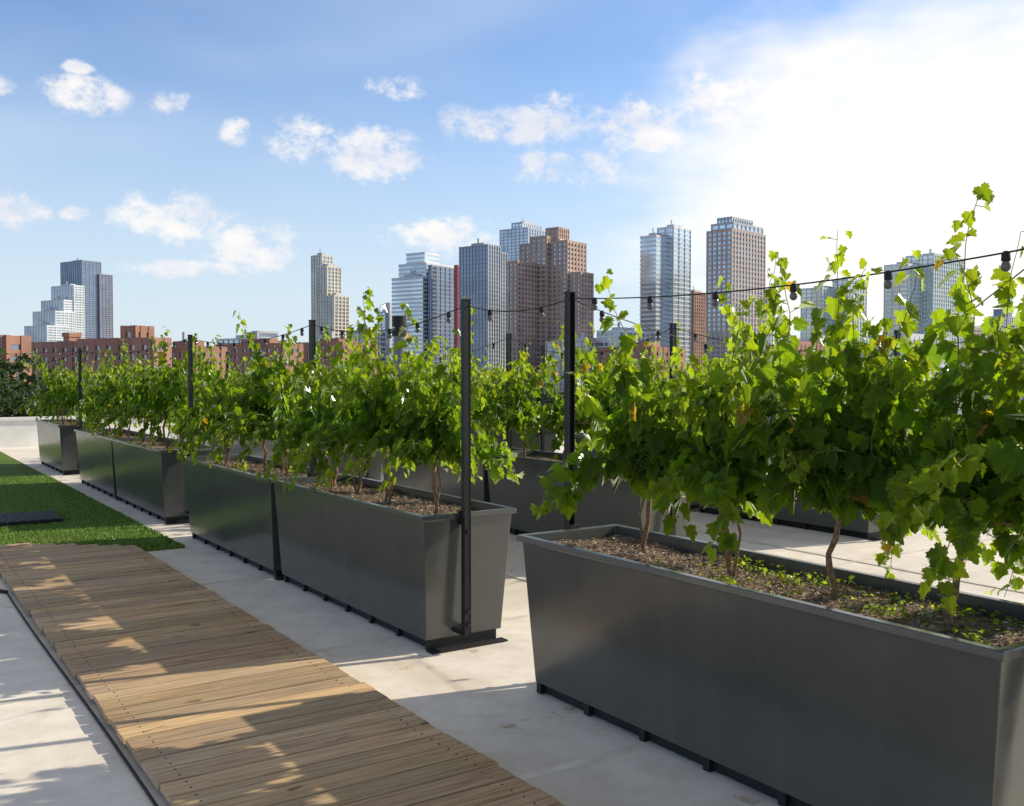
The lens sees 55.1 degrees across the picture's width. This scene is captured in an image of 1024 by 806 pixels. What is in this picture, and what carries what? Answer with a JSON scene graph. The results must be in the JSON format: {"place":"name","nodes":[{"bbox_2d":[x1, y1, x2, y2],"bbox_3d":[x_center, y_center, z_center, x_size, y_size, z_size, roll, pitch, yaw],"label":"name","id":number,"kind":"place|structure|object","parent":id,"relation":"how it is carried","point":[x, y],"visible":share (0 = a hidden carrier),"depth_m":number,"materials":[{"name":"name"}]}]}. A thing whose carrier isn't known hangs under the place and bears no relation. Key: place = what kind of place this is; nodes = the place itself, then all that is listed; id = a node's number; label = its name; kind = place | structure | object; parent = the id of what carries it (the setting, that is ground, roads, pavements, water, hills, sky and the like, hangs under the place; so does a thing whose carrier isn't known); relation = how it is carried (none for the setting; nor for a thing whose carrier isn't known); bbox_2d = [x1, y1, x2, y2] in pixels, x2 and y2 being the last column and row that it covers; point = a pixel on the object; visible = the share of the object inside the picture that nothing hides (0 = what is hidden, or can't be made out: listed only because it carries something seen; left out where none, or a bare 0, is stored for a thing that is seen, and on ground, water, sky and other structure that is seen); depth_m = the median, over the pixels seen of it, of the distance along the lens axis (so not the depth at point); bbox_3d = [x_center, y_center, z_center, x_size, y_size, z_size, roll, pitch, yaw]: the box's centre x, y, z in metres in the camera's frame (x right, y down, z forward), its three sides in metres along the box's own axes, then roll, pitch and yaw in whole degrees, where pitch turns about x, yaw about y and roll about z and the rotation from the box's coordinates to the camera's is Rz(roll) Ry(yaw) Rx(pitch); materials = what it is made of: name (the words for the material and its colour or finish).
{"place":"outdoors","nodes":[
{"label":"outdoors","id":0,"kind":"place"},
{"bbox_2d":[0,430,1023,805],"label":"roof terrace floor","id":1,"kind":"structure","parent":0,"point":[488,700],"depth_m":4.97,"materials":[{"name":"concrete"}]},
{"bbox_2d":[35,419,97,474],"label":"metal planter","id":2,"kind":"object","parent":1,"relation":"on","point":[58,449],"visible":0.69,"depth_m":15.96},
{"bbox_2d":[13,361,85,423],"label":"grape vine","id":3,"kind":"object","parent":2,"relation":"on","point":[52,391],"visible":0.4,"depth_m":16.83,"materials":[{"name":"green plant"}]},
{"bbox_2d":[21,349,93,422],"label":"grape vine","id":4,"kind":"object","parent":2,"relation":"on","point":[42,376],"visible":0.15,"depth_m":17.29,"materials":[{"name":"green plant"}]},
{"bbox_2d":[36,354,92,424],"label":"grape vine","id":5,"kind":"object","parent":2,"relation":"on","point":[60,392],"visible":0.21,"depth_m":16.46,"materials":[{"name":"green plant"}]},
{"bbox_2d":[36,360,100,424],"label":"grape vine","id":6,"kind":"object","parent":2,"relation":"on","point":[70,398],"visible":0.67,"depth_m":15.95,"materials":[{"name":"green plant"}]},
{"bbox_2d":[0,589,157,805],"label":"deck edging","id":7,"kind":"object","parent":1,"relation":"on","point":[145,789],"visible":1,"depth_m":4.62,"materials":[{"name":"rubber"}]},
{"bbox_2d":[78,348,81,467],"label":"metal post","id":8,"kind":"object","parent":1,"relation":"on","point":[79,381],"visible":0.48,"depth_m":15.73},
{"bbox_2d":[0,451,184,550],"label":"artificial turf","id":9,"kind":"structure","parent":1,"relation":"on","point":[87,520],"depth_m":10.93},
{"bbox_2d":[0,510,62,526],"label":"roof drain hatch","id":10,"kind":"object","parent":9,"relation":"on","point":[33,517],"visible":1,"depth_m":10.62,"materials":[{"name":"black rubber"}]},
{"bbox_2d":[74,428,156,499],"bbox_3d":[-5.523,0.811,13.672,0.650,0.798,2.440,-1,2,-34],"label":"metal planter","id":11,"kind":"object","parent":1,"relation":"on","point":[96,462],"visible":0.51,"depth_m":13.44,"materials":[{"name":"metal"}]},
{"bbox_2d":[74,343,126,432],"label":"grape vine","id":12,"kind":"object","parent":11,"relation":"in","point":[80,409],"visible":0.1,"depth_m":14.35,"materials":[{"name":"green plant"}]},
{"bbox_2d":[62,339,149,435],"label":"grape vine","id":13,"kind":"object","parent":11,"relation":"in","point":[96,393],"visible":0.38,"depth_m":13.76,"materials":[{"name":"green plant"}]},
{"bbox_2d":[73,358,172,437],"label":"grape vine","id":14,"kind":"object","parent":11,"relation":"in","point":[91,411],"visible":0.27,"depth_m":13.34,"materials":[{"name":"green plant"}]},
{"bbox_2d":[87,347,172,436],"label":"grape vine","id":15,"kind":"object","parent":11,"relation":"in","point":[116,387],"visible":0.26,"depth_m":13.03,"materials":[{"name":"green plant"}]},
{"bbox_2d":[110,436,217,523],"bbox_3d":[-4.160,0.869,11.637,0.650,0.798,2.440,-1,2,-34],"label":"metal planter","id":16,"kind":"object","parent":1,"relation":"on","point":[150,480],"visible":0.63,"depth_m":10.96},
{"bbox_2d":[87,353,160,442],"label":"grape vine","id":17,"kind":"object","parent":16,"relation":"on","point":[105,408],"visible":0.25,"depth_m":12.00,"materials":[{"name":"green plant"}]},
{"bbox_2d":[101,351,194,445],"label":"grape vine","id":18,"kind":"object","parent":16,"relation":"on","point":[141,395],"visible":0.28,"depth_m":11.67,"materials":[{"name":"green plant"}]},
{"bbox_2d":[116,336,222,448],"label":"grape vine","id":19,"kind":"object","parent":16,"relation":"on","point":[158,397],"visible":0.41,"depth_m":11.21,"materials":[{"name":"green plant"}]},
{"bbox_2d":[129,327,231,445],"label":"grape vine","id":20,"kind":"object","parent":16,"relation":"on","point":[176,394],"visible":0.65,"depth_m":10.87,"materials":[{"name":"green plant"}]},
{"bbox_2d":[187,335,193,513],"bbox_3d":[-3.481,0.232,10.604,0.060,1.936,0.142,-1,2,-34],"label":"metal post","id":21,"kind":"object","parent":1,"relation":"on","point":[190,373],"visible":0.34,"depth_m":10.54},
{"bbox_2d":[177,431,230,454],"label":"metal planter","id":22,"kind":"object","parent":1,"relation":"on","point":[215,444],"depth_m":18.18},
{"bbox_2d":[198,355,238,402],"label":"grape vine","id":23,"kind":"object","parent":22,"relation":"on","point":[225,361],"visible":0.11,"depth_m":18.22,"materials":[{"name":"green plant"}]},
{"bbox_2d":[230,436,281,459],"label":"metal planter","id":24,"kind":"object","parent":1,"relation":"on","point":[258,451],"depth_m":15.92,"materials":[{"name":"metal"}]},
{"bbox_2d":[184,454,342,579],"bbox_3d":[-2.291,0.950,8.774,0.650,0.798,2.440,-1,2,-34],"label":"metal planter","id":25,"kind":"object","parent":1,"relation":"on","point":[232,512],"visible":0.62,"depth_m":8.46,"materials":[{"name":"metal"}]},
{"bbox_2d":[168,333,279,463],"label":"grape vine","id":26,"kind":"object","parent":25,"relation":"in","point":[205,388],"visible":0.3,"depth_m":9.34,"materials":[{"name":"green plant"}]},
{"bbox_2d":[173,348,299,468],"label":"grape vine","id":27,"kind":"object","parent":25,"relation":"in","point":[228,385],"visible":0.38,"depth_m":8.76,"materials":[{"name":"green plant"}]},
{"bbox_2d":[190,310,329,472],"bbox_3d":[-2.061,-0.044,8.289,1.272,1.448,0.923,-1,2,-22],"label":"grape vine","id":28,"kind":"object","parent":25,"relation":"in","point":[264,376],"visible":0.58,"depth_m":8.19,"materials":[{"name":"green plant"}]},
{"bbox_2d":[220,367,327,476],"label":"grape vine","id":29,"kind":"object","parent":25,"relation":"in","point":[283,408],"visible":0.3,"depth_m":7.99,"materials":[{"name":"green plant"}]},
{"bbox_2d":[307,320,316,476],"bbox_3d":[-1.595,0.312,7.788,0.060,1.936,0.142,-1,2,-34],"label":"metal post","id":30,"kind":"object","parent":25,"relation":"on","point":[312,340],"visible":0.28,"depth_m":7.72,"materials":[{"name":"metal"}]},
{"bbox_2d":[0,542,564,805],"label":"wooden walkway","id":31,"kind":"structure","parent":1,"relation":"on","point":[198,694],"depth_m":4.63,"materials":[{"name":"brown wood"}]},
{"bbox_2d":[282,446,381,480],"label":"metal planter","id":32,"kind":"object","parent":1,"relation":"on","point":[374,470],"depth_m":13.37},
{"bbox_2d":[318,335,360,401],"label":"grape vine","id":33,"kind":"object","parent":32,"relation":"on","point":[331,349],"visible":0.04,"depth_m":13.31,"materials":[{"name":"green plant"}]},
{"bbox_2d":[270,474,516,654],"bbox_3d":[-0.920,1.007,6.744,0.650,0.798,2.440,-1,2,-34],"label":"metal planter","id":34,"kind":"object","parent":1,"relation":"on","point":[369,554],"visible":0.89,"depth_m":6.03,"materials":[{"name":"metal"}]},
{"bbox_2d":[235,319,389,488],"bbox_3d":[-1.456,0.036,7.537,1.117,1.346,1.070,-1,2,-27],"label":"grape vine","id":35,"kind":"object","parent":34,"relation":"in","point":[295,427],"visible":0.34,"depth_m":7.38,"materials":[{"name":"green plant"}]},
{"bbox_2d":[266,329,414,494],"bbox_3d":[-1.192,0.107,7.116,1.020,1.287,0.977,-1,2,-23],"label":"grape vine","id":36,"kind":"object","parent":34,"relation":"in","point":[347,416],"visible":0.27,"depth_m":6.94,"materials":[{"name":"green plant"}]},
{"bbox_2d":[285,286,481,503],"bbox_3d":[-0.883,-0.035,6.566,1.047,1.520,1.138,2,2,44],"label":"grape vine","id":37,"kind":"object","parent":34,"relation":"in","point":[364,430],"visible":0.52,"depth_m":6.41,"materials":[{"name":"green plant"}]},
{"bbox_2d":[355,296,523,514],"bbox_3d":[-0.529,0.054,6.061,1.030,1.424,0.999,-1,2,-37],"label":"grape vine","id":38,"kind":"object","parent":34,"relation":"in","point":[433,435],"visible":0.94,"depth_m":6.01,"materials":[{"name":"green plant"}]},
{"bbox_2d":[453,299,470,635],"bbox_3d":[-0.286,0.372,5.680,0.060,1.936,0.142,-1,2,-34],"label":"metal post","id":39,"kind":"object","parent":34,"relation":"on","point":[464,521],"visible":1,"depth_m":5.64,"materials":[{"name":"metal"}]},
{"bbox_2d":[392,316,406,379],"bbox_3d":[-1.492,0.042,13.006,0.279,2.380,0.279,-1,2,-34],"label":"post","id":40,"kind":"object","parent":1,"relation":"on","point":[398,321],"visible":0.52,"depth_m":12.91,"materials":[{"name":"metal"}]},
{"bbox_2d":[381,444,529,502],"bbox_3d":[-0.715,0.877,11.344,0.650,0.798,2.440,-1,2,-34],"label":"metal planter","id":41,"kind":"object","parent":1,"relation":"on","point":[420,477],"depth_m":10.91,"materials":[{"name":"metal"}]},
{"bbox_2d":[386,340,429,392],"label":"grape vine","id":42,"kind":"object","parent":41,"relation":"in","point":[390,351],"visible":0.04,"depth_m":11.87,"materials":[{"name":"green plant"}]},
{"bbox_2d":[418,353,504,429],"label":"grape vine","id":43,"kind":"object","parent":41,"relation":"in","point":[426,381],"visible":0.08,"depth_m":11.50,"materials":[{"name":"green plant"}]},
{"bbox_2d":[424,341,505,439],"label":"grape vine","id":44,"kind":"object","parent":41,"relation":"in","point":[489,371],"visible":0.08,"depth_m":11.10,"materials":[{"name":"green plant"}]},
{"bbox_2d":[444,320,536,440],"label":"grape vine","id":45,"kind":"object","parent":41,"relation":"in","point":[478,414],"visible":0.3,"depth_m":10.63,"materials":[{"name":"green plant"}]},
{"bbox_2d":[506,333,511,450],"bbox_3d":[-0.055,0.240,10.340,0.060,1.936,0.142,-1,2,-34],"label":"metal post","id":46,"kind":"object","parent":41,"relation":"on","point":[508,368],"visible":0.27,"depth_m":10.28,"materials":[{"name":"metal"}]},
{"bbox_2d":[0,408,961,447],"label":"parapet wall","id":47,"kind":"structure","parent":1,"relation":"on","point":[18,431],"depth_m":21.87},
{"bbox_2d":[0,472,1023,780],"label":"roof membrane seam","id":48,"kind":"object","parent":1,"relation":"on","point":[582,762],"visible":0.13,"depth_m":5.80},
{"bbox_2d":[471,423,555,451],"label":"metal planter","id":49,"kind":"object","parent":1,"relation":"on","point":[549,437],"visible":0.09,"depth_m":14.56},
{"bbox_2d":[474,346,537,427],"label":"grape vine","id":50,"kind":"object","parent":49,"relation":"on","point":[497,371],"visible":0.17,"depth_m":15.27,"materials":[{"name":"green plant"}]},
{"bbox_2d":[499,352,546,417],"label":"grape vine","id":51,"kind":"object","parent":49,"relation":"on","point":[536,404],"visible":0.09,"depth_m":14.69,"materials":[{"name":"green plant"}]},
{"bbox_2d":[564,291,579,528],"bbox_3d":[0.323,0.388,5.104,0.060,1.936,0.142,-1,2,-34],"label":"metal post","id":52,"kind":"object","parent":1,"relation":"on","point":[569,379],"visible":0.41,"depth_m":5.12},
{"bbox_2d":[487,450,689,536],"bbox_3d":[0.648,0.934,9.309,0.650,0.798,2.440,-1,2,-34],"label":"metal planter","id":53,"kind":"object","parent":1,"relation":"on","point":[601,504],"visible":0.31,"depth_m":9.21,"materials":[{"name":"metal"}]},
{"bbox_2d":[471,334,583,456],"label":"grape vine","id":54,"kind":"object","parent":53,"relation":"in","point":[516,415],"visible":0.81,"depth_m":9.96,"materials":[{"name":"green plant"}]},
{"bbox_2d":[523,322,607,461],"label":"grape vine","id":55,"kind":"object","parent":53,"relation":"in","point":[557,405],"visible":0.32,"depth_m":9.53,"materials":[{"name":"green plant"}]},
{"bbox_2d":[523,320,657,451],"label":"grape vine","id":56,"kind":"object","parent":53,"relation":"in","point":[601,386],"visible":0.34,"depth_m":8.95,"materials":[{"name":"green plant"}]},
{"bbox_2d":[602,320,685,431],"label":"grape vine","id":57,"kind":"object","parent":53,"relation":"in","point":[656,396],"visible":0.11,"depth_m":8.46,"materials":[{"name":"green plant"}]},
{"bbox_2d":[669,323,676,534],"bbox_3d":[1.327,0.298,8.276,0.060,1.936,0.142,-1,2,-34],"label":"metal post","id":58,"kind":"object","parent":53,"relation":"on","point":[673,339],"visible":0.15,"depth_m":8.21,"materials":[{"name":"metal"}]},
{"bbox_2d":[575,433,698,510],"bbox_3d":[1.668,0.840,12.638,0.650,0.798,2.440,-1,2,-34],"label":"metal planter","id":59,"kind":"object","parent":1,"relation":"on","point":[694,506],"visible":0.02,"depth_m":12.94,"materials":[{"name":"metal"}]},
{"bbox_2d":[663,352,727,396],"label":"grape vine","id":60,"kind":"object","parent":59,"relation":"in","point":[697,376],"visible":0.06,"depth_m":11.79,"materials":[{"name":"green plant"}]},
{"bbox_2d":[516,524,1023,805],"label":"metal planter","id":61,"kind":"object","parent":1,"relation":"on","point":[812,699],"visible":0.92,"depth_m":3.64,"materials":[{"name":"metal"}]},
{"bbox_2d":[530,268,744,553],"bbox_3d":[0.694,0.089,4.564,1.041,1.432,1.009,-1,2,-40],"label":"grape vine","id":62,"kind":"object","parent":61,"relation":"on","point":[641,451],"visible":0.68,"depth_m":4.52,"materials":[{"name":"green plant"}]},
{"bbox_2d":[644,250,815,578],"bbox_3d":[0.905,0.096,4.049,0.664,1.448,1.086,0,2,15],"label":"grape vine","id":63,"kind":"object","parent":61,"relation":"on","point":[720,465],"visible":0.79,"depth_m":3.95,"materials":[{"name":"green plant"}]},
{"bbox_2d":[649,555,1022,644],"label":"weed patch","id":64,"kind":"object","parent":61,"relation":"on","point":[975,636],"visible":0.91,"depth_m":3.63,"materials":[{"name":"green plant"}]},
{"bbox_2d":[719,230,975,600],"bbox_3d":[1.305,0.083,3.776,0.798,1.473,0.811,2,2,45],"label":"grape vine","id":65,"kind":"object","parent":61,"relation":"on","point":[860,423],"visible":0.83,"depth_m":3.62,"materials":[{"name":"green plant"}]},
{"bbox_2d":[767,182,1023,632],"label":"grape vine","id":66,"kind":"object","parent":61,"relation":"on","point":[966,514],"visible":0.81,"depth_m":3.15,"materials":[{"name":"green plant"}]},
{"bbox_2d":[907,358,1023,536],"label":"grape vine","id":67,"kind":"object","parent":61,"relation":"on","point":[1005,455],"visible":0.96,"depth_m":2.83,"materials":[{"name":"green plant"}]},
{"bbox_2d":[699,495,881,540],"bbox_3d":[3.031,0.898,10.602,0.650,0.798,2.440,-1,2,-34],"label":"metal planter","id":68,"kind":"object","parent":1,"relation":"on","point":[813,519],"visible":0.01,"depth_m":10.04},
{"bbox_2d":[697,333,749,384],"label":"grape vine","id":69,"kind":"object","parent":68,"relation":"on","point":[709,361],"visible":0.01,"depth_m":11.21,"materials":[{"name":"green plant"}]},
{"bbox_2d":[0,0,1023,346],"label":"sky","id":70,"kind":"structure","parent":0,"point":[202,153],"materials":[{"name":"blue"}]},
{"bbox_2d":[18,248,1023,364],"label":"string lights","id":71,"kind":"object","parent":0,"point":[1005,266],"visible":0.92,"depth_m":4.55,"materials":[{"name":"black rubber"}]},
{"bbox_2d":[539,345,544,450],"bbox_3d":[0.428,0.123,14.470,0.060,1.936,0.142,-1,2,-34],"label":"metal post","id":72,"kind":"object","parent":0,"point":[541,432],"visible":0.41,"depth_m":14.42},
{"bbox_2d":[227,328,1011,365],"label":"string lights","id":73,"kind":"object","parent":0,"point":[602,352],"visible":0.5,"depth_m":9.50,"materials":[{"name":"black rubber"}]},
{"bbox_2d":[575,300,896,355],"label":"string lights","id":74,"kind":"object","parent":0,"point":[658,332],"visible":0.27,"depth_m":5.84,"materials":[{"name":"black rubber"}]},
{"bbox_2d":[545,394,1023,406],"bbox_3d":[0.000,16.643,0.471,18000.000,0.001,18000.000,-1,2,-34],"label":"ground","id":75,"kind":"structure","parent":0,"point":[985,397],"depth_m":702.94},
{"bbox_2d":[0,335,31,383],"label":"brick building","id":76,"kind":"structure","parent":75,"relation":"on","point":[12,346],"depth_m":262.22,"materials":[{"name":"orange brick"}]},
{"bbox_2d":[0,382,76,416],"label":"shrub row","id":77,"kind":"object","parent":75,"relation":"on","point":[6,410],"visible":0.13,"depth_m":26.77,"materials":[{"name":"green plant"}]},
{"bbox_2d":[31,341,76,385],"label":"brick building","id":78,"kind":"structure","parent":75,"relation":"on","point":[51,348],"depth_m":335.65,"materials":[{"name":"brown brick"}]},
{"bbox_2d":[24,281,84,341],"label":"skyscraper","id":79,"kind":"structure","parent":75,"relation":"on","point":[59,313],"depth_m":1291.83,"materials":[{"name":"white glass"}]},
{"bbox_2d":[60,258,112,338],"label":"skyscraper","id":80,"kind":"structure","parent":75,"relation":"on","point":[93,279],"depth_m":1514.97,"materials":[{"name":"blue glass"}]},
{"bbox_2d":[62,325,153,340],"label":"brick building","id":81,"kind":"structure","parent":75,"relation":"on","point":[131,331],"depth_m":341.01,"materials":[{"name":"brown brick"}]},
{"bbox_2d":[77,337,171,387],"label":"brick building","id":82,"kind":"structure","parent":75,"relation":"on","point":[96,346],"depth_m":305.48,"materials":[{"name":"brown brick"}]},
{"bbox_2d":[172,332,226,387],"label":"brick building","id":83,"kind":"structure","parent":75,"relation":"on","point":[178,351],"depth_m":366.54,"materials":[{"name":"brown brick"}]},
{"bbox_2d":[214,331,303,382],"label":"brick building","id":84,"kind":"structure","parent":75,"relation":"on","point":[242,350],"depth_m":428.82,"materials":[{"name":"brown brick"}]},
{"bbox_2d":[311,249,349,341],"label":"skyscraper","id":85,"kind":"structure","parent":75,"relation":"on","point":[330,304],"depth_m":896.29,"materials":[{"name":"beige concrete"}]},
{"bbox_2d":[296,332,377,380],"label":"brick building","id":86,"kind":"structure","parent":75,"relation":"on","point":[325,346],"depth_m":506.25,"materials":[{"name":"brown brick"}]},
{"bbox_2d":[377,303,391,361],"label":"skyscraper","id":87,"kind":"structure","parent":75,"relation":"on","point":[386,323],"depth_m":1099.43,"materials":[{"name":"grey glass"}]},
{"bbox_2d":[392,252,453,366],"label":"skyscraper","id":88,"kind":"structure","parent":75,"relation":"on","point":[423,285],"depth_m":794.42,"materials":[{"name":"blue glass"}]},
{"bbox_2d":[217,321,649,394],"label":"office building","id":89,"kind":"structure","parent":75,"relation":"on","point":[603,340],"depth_m":660.91,"materials":[{"name":"glass"}]},
{"bbox_2d":[454,265,458,347],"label":"construction hoist","id":90,"kind":"object","parent":75,"relation":"on","point":[456,297],"visible":0.42,"depth_m":788.70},
{"bbox_2d":[459,238,507,376],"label":"skyscraper","id":91,"kind":"structure","parent":75,"relation":"on","point":[482,275],"depth_m":755.51,"materials":[{"name":"blue glass"}]},
{"bbox_2d":[0,348,1023,413],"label":"tree line","id":92,"kind":"object","parent":75,"relation":"on","point":[8,367],"visible":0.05,"depth_m":60.33,"materials":[{"name":"green plant"}]},
{"bbox_2d":[500,218,544,260],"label":"skyscraper","id":93,"kind":"structure","parent":75,"relation":"on","point":[516,235],"depth_m":1006.21,"materials":[{"name":"blue glass"}]},
{"bbox_2d":[507,227,593,391],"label":"skyscraper","id":94,"kind":"structure","parent":75,"relation":"on","point":[549,267],"depth_m":702.63,"materials":[{"name":"brown brick"}]},
{"bbox_2d":[594,335,684,380],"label":"brick building","id":95,"kind":"structure","parent":75,"relation":"on","point":[636,354],"depth_m":430.59,"materials":[{"name":"brown brick"}]},
{"bbox_2d":[640,220,690,376],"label":"skyscraper","id":96,"kind":"structure","parent":75,"relation":"on","point":[665,261],"depth_m":718.65,"materials":[{"name":"blue glass"}]},
{"bbox_2d":[690,286,705,378],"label":"brick building","id":97,"kind":"structure","parent":75,"relation":"on","point":[698,314],"depth_m":904.69,"materials":[{"name":"brown brick"}]},
{"bbox_2d":[706,216,765,371],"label":"skyscraper","id":98,"kind":"structure","parent":75,"relation":"on","point":[736,252],"depth_m":687.77,"materials":[{"name":"grey glass"}]},
{"bbox_2d":[750,335,842,385],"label":"brick building","id":99,"kind":"structure","parent":75,"relation":"on","point":[803,345],"depth_m":511.69,"materials":[{"name":"brown brick"}]},
{"bbox_2d":[800,277,866,341],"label":"skyscraper","id":100,"kind":"structure","parent":75,"relation":"on","point":[818,298],"depth_m":807.97,"materials":[{"name":"grey glass"}]},
{"bbox_2d":[799,328,950,384],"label":"office building","id":101,"kind":"structure","parent":75,"relation":"on","point":[913,338],"depth_m":622.40,"materials":[{"name":"grey glass"}]},
{"bbox_2d":[883,249,964,365],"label":"skyscraper","id":102,"kind":"structure","parent":75,"relation":"on","point":[929,299],"depth_m":761.68,"materials":[{"name":"grey glass"}]},
{"bbox_2d":[964,325,991,368],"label":"brick building","id":103,"kind":"structure","parent":75,"relation":"on","point":[978,330],"depth_m":906.97,"materials":[{"name":"beige brick"}]},
{"bbox_2d":[990,309,1017,380],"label":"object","id":104,"kind":"structure","parent":75,"relation":"on","point":[997,312],"depth_m":1307.06,"materials":[{"name":"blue glass"}]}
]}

